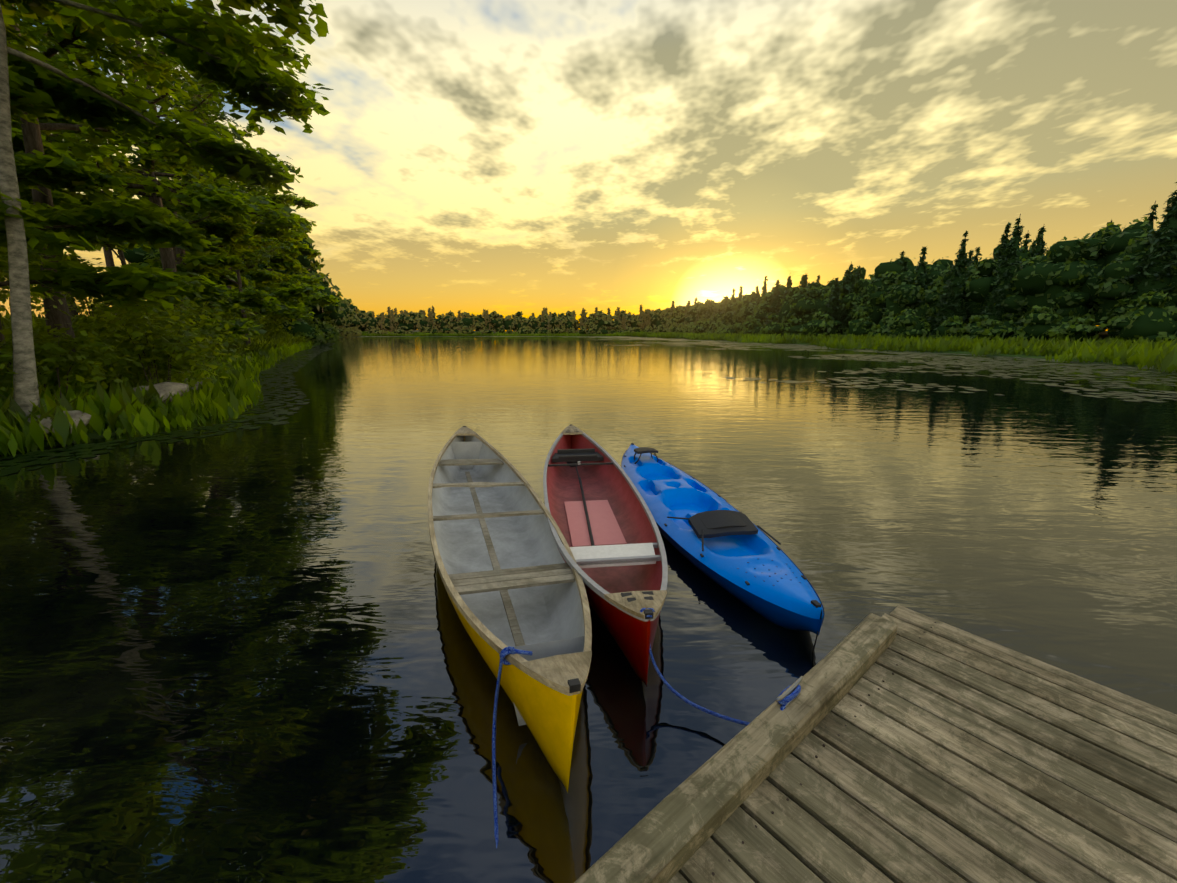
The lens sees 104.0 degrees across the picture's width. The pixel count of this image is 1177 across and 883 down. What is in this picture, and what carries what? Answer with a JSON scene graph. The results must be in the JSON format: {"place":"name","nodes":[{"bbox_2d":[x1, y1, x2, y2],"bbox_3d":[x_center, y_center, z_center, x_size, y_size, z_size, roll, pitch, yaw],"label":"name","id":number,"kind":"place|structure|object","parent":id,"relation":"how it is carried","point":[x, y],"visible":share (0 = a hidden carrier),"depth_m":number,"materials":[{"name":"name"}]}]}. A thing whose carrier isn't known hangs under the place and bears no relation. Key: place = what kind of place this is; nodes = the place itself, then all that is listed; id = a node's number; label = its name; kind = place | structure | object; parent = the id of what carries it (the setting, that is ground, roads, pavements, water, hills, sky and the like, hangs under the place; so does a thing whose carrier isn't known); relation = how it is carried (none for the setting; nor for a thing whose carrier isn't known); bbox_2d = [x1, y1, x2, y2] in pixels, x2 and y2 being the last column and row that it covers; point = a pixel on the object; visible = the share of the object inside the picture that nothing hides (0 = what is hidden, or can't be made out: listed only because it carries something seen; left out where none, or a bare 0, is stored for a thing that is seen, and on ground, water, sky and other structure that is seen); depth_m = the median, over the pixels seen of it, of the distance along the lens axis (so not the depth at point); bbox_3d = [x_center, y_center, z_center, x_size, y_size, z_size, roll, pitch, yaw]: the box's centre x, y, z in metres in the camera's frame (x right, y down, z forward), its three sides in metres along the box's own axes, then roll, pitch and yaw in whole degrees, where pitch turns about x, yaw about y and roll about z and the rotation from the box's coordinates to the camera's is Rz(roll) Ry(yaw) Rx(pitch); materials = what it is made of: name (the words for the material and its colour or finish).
{"place":"outdoors","nodes":[
{"label":"outdoors","id":0,"kind":"place"},
{"bbox_2d":[364,336,621,336],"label":"floating leaves","id":1,"kind":"object","parent":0,"point":[487,336],"visible":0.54,"depth_m":224.48,"materials":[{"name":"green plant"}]},
{"bbox_2d":[0,330,1160,455],"bbox_3d":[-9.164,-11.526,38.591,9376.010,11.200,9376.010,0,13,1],"label":"ground","id":2,"kind":"structure","parent":0,"point":[95,434],"depth_m":34.43,"materials":[{"name":"green plant"}]},
{"bbox_2d":[27,410,90,440],"bbox_3d":[-9.030,-0.270,7.746,1.323,0.416,0.808,0,21,12],"label":"bank rock","id":3,"kind":"object","parent":2,"relation":"on","point":[76,415],"visible":0.15,"depth_m":7.74,"materials":[{"name":"grey stone"}]},
{"bbox_2d":[0,0,295,416],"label":"birch tree","id":4,"kind":"object","parent":2,"relation":"on","point":[25,381],"visible":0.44,"depth_m":7.58,"materials":[{"name":"grey plant"}]},
{"bbox_2d":[0,244,306,391],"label":"bushes","id":5,"kind":"object","parent":2,"relation":"on","point":[163,331],"visible":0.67,"depth_m":10.95,"materials":[{"name":"green plant"}]},
{"bbox_2d":[0,309,312,433],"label":"bank grass","id":6,"kind":"structure","parent":2,"relation":"on","point":[271,338],"depth_m":10.22,"materials":[{"name":"green plant"}]},
{"bbox_2d":[134,382,188,403],"bbox_3d":[-10.013,-0.930,10.225,1.237,0.558,1.877,-1,21,26],"label":"bank rock","id":7,"kind":"object","parent":2,"relation":"on","point":[164,388],"visible":0.19,"depth_m":10.42,"materials":[{"name":"grey stone"}]},
{"bbox_2d":[0,1,327,397],"bbox_3d":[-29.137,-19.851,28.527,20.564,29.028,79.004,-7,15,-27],"label":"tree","id":8,"kind":"object","parent":2,"relation":"on","point":[32,137],"visible":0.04,"depth_m":14.76,"materials":[{"name":"green plant"}]},
{"bbox_2d":[11,0,294,289],"bbox_3d":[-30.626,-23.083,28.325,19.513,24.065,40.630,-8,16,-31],"label":"tree","id":9,"kind":"object","parent":8,"relation":"attached to","point":[211,109],"visible":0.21,"depth_m":23.66,"materials":[{"name":"green plant"}]},
{"bbox_2d":[0,0,339,340],"bbox_3d":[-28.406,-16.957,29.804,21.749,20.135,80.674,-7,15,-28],"label":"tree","id":10,"kind":"object","parent":8,"relation":"attached to","point":[44,92],"visible":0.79,"depth_m":10.43,"materials":[{"name":"green plant"}]},
{"bbox_2d":[187,382,209,389],"bbox_3d":[-11.350,-1.348,12.922,2.088,0.535,1.364,2,22,4],"label":"bank rock","id":11,"kind":"object","parent":2,"relation":"on","point":[197,384],"visible":0.02,"depth_m":12.90,"materials":[{"name":"grey stone"}]},
{"bbox_2d":[117,214,360,342],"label":"trees","id":12,"kind":"object","parent":2,"relation":"on","point":[130,256],"visible":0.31,"depth_m":67.63,"materials":[{"name":"green plant"}]},
{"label":"dark-barked wood of the far left trees","id":13,"kind":"object","parent":12,"relation":"on","visible":0},
{"bbox_2d":[117,233,362,344],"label":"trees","id":14,"kind":"object","parent":13,"relation":"attached to","point":[332,337],"visible":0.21,"depth_m":72.42,"materials":[{"name":"green plant"}]},
{"bbox_2d":[255,223,349,327],"bbox_3d":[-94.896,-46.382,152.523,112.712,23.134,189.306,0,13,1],"label":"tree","id":15,"kind":"object","parent":13,"relation":"attached to","point":[264,266],"depth_m":61.99,"materials":[{"name":"green plant"}]},
{"bbox_2d":[94,308,669,333],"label":"shore trees","id":16,"kind":"object","parent":2,"relation":"on","point":[508,322],"materials":[{"name":"green plant"}]},
{"bbox_2d":[115,305,650,332],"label":"trees","id":17,"kind":"object","parent":16,"relation":"on","point":[430,314],"visible":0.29,"depth_m":278.96,"materials":[{"name":"green plant"}]},
{"bbox_2d":[361,331,640,335],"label":"shoreline","id":18,"kind":"structure","parent":2,"relation":"on","point":[365,333],"depth_m":232.80,"materials":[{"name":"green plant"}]},
{"bbox_2d":[608,329,1176,372],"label":"marsh grass","id":19,"kind":"structure","parent":2,"relation":"on","point":[1142,352],"depth_m":41.53,"materials":[{"name":"green plant"}]},
{"bbox_2d":[633,195,1176,344],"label":"bank trees","id":20,"kind":"object","parent":2,"relation":"on","point":[1145,326],"depth_m":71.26,"materials":[{"name":"green plant"}]},
{"bbox_2d":[632,182,1176,337],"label":"trees","id":21,"kind":"object","parent":20,"relation":"attached to","point":[1157,241],"visible":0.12,"depth_m":79.62,"materials":[{"name":"green plant"}]},
{"bbox_2d":[0,336,1176,882],"bbox_3d":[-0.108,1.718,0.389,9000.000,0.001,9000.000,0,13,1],"label":"lake water","id":22,"kind":"structure","parent":0,"point":[240,654],"depth_m":3.24,"materials":[{"name":"black liquid"}]},
{"bbox_2d":[0,337,311,456],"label":"marsh plants","id":23,"kind":"object","parent":22,"relation":"on","point":[204,401],"visible":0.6,"depth_m":8.95,"materials":[{"name":"green plant"}]},
{"bbox_2d":[0,343,332,475],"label":"floating leaves","id":24,"kind":"object","parent":22,"relation":"on","point":[16,468],"visible":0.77,"depth_m":8.65,"materials":[{"name":"green plant"}]},
{"bbox_2d":[428,426,591,792],"bbox_3d":[-0.876,0.611,3.971,0.960,0.578,4.949,0,13,-20],"label":"canoe","id":25,"kind":"object","parent":22,"relation":"on","point":[509,576],"visible":0.98,"depth_m":2.93,"materials":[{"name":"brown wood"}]},
{"bbox_2d":[543,424,667,687],"bbox_3d":[0.017,0.536,4.480,0.900,0.518,4.642,-2,13,-7],"label":"red canoe","id":26,"kind":"object","parent":22,"relation":"on","point":[598,509],"visible":0.98,"depth_m":3.88,"materials":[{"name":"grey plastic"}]},
{"bbox_2d":[621,443,823,634],"bbox_3d":[0.947,0.590,4.501,0.880,0.423,4.009,-2,13,-10],"label":"kayak","id":27,"kind":"object","parent":22,"relation":"on","point":[721,542],"visible":1,"depth_m":3.59,"materials":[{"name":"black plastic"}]},
{"bbox_2d":[574,605,1176,882],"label":"dock","id":28,"kind":"object","parent":22,"relation":"in","point":[900,744],"visible":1,"depth_m":1.52,"materials":[{"name":"brown wood"}]},
{"bbox_2d":[492,608,817,847],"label":"mooring ropes","id":29,"kind":"object","parent":28,"relation":"attached to","point":[505,651],"visible":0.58,"depth_m":1.92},
{"bbox_2d":[582,336,1176,401],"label":"floating leaves","id":30,"kind":"object","parent":22,"relation":"on","point":[998,363],"visible":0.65,"depth_m":23.20,"materials":[{"name":"green plant"}]},
{"bbox_2d":[0,0,1176,330],"label":"sky","id":31,"kind":"structure","parent":0,"point":[505,157],"materials":[{"name":"yellow"}]}
]}

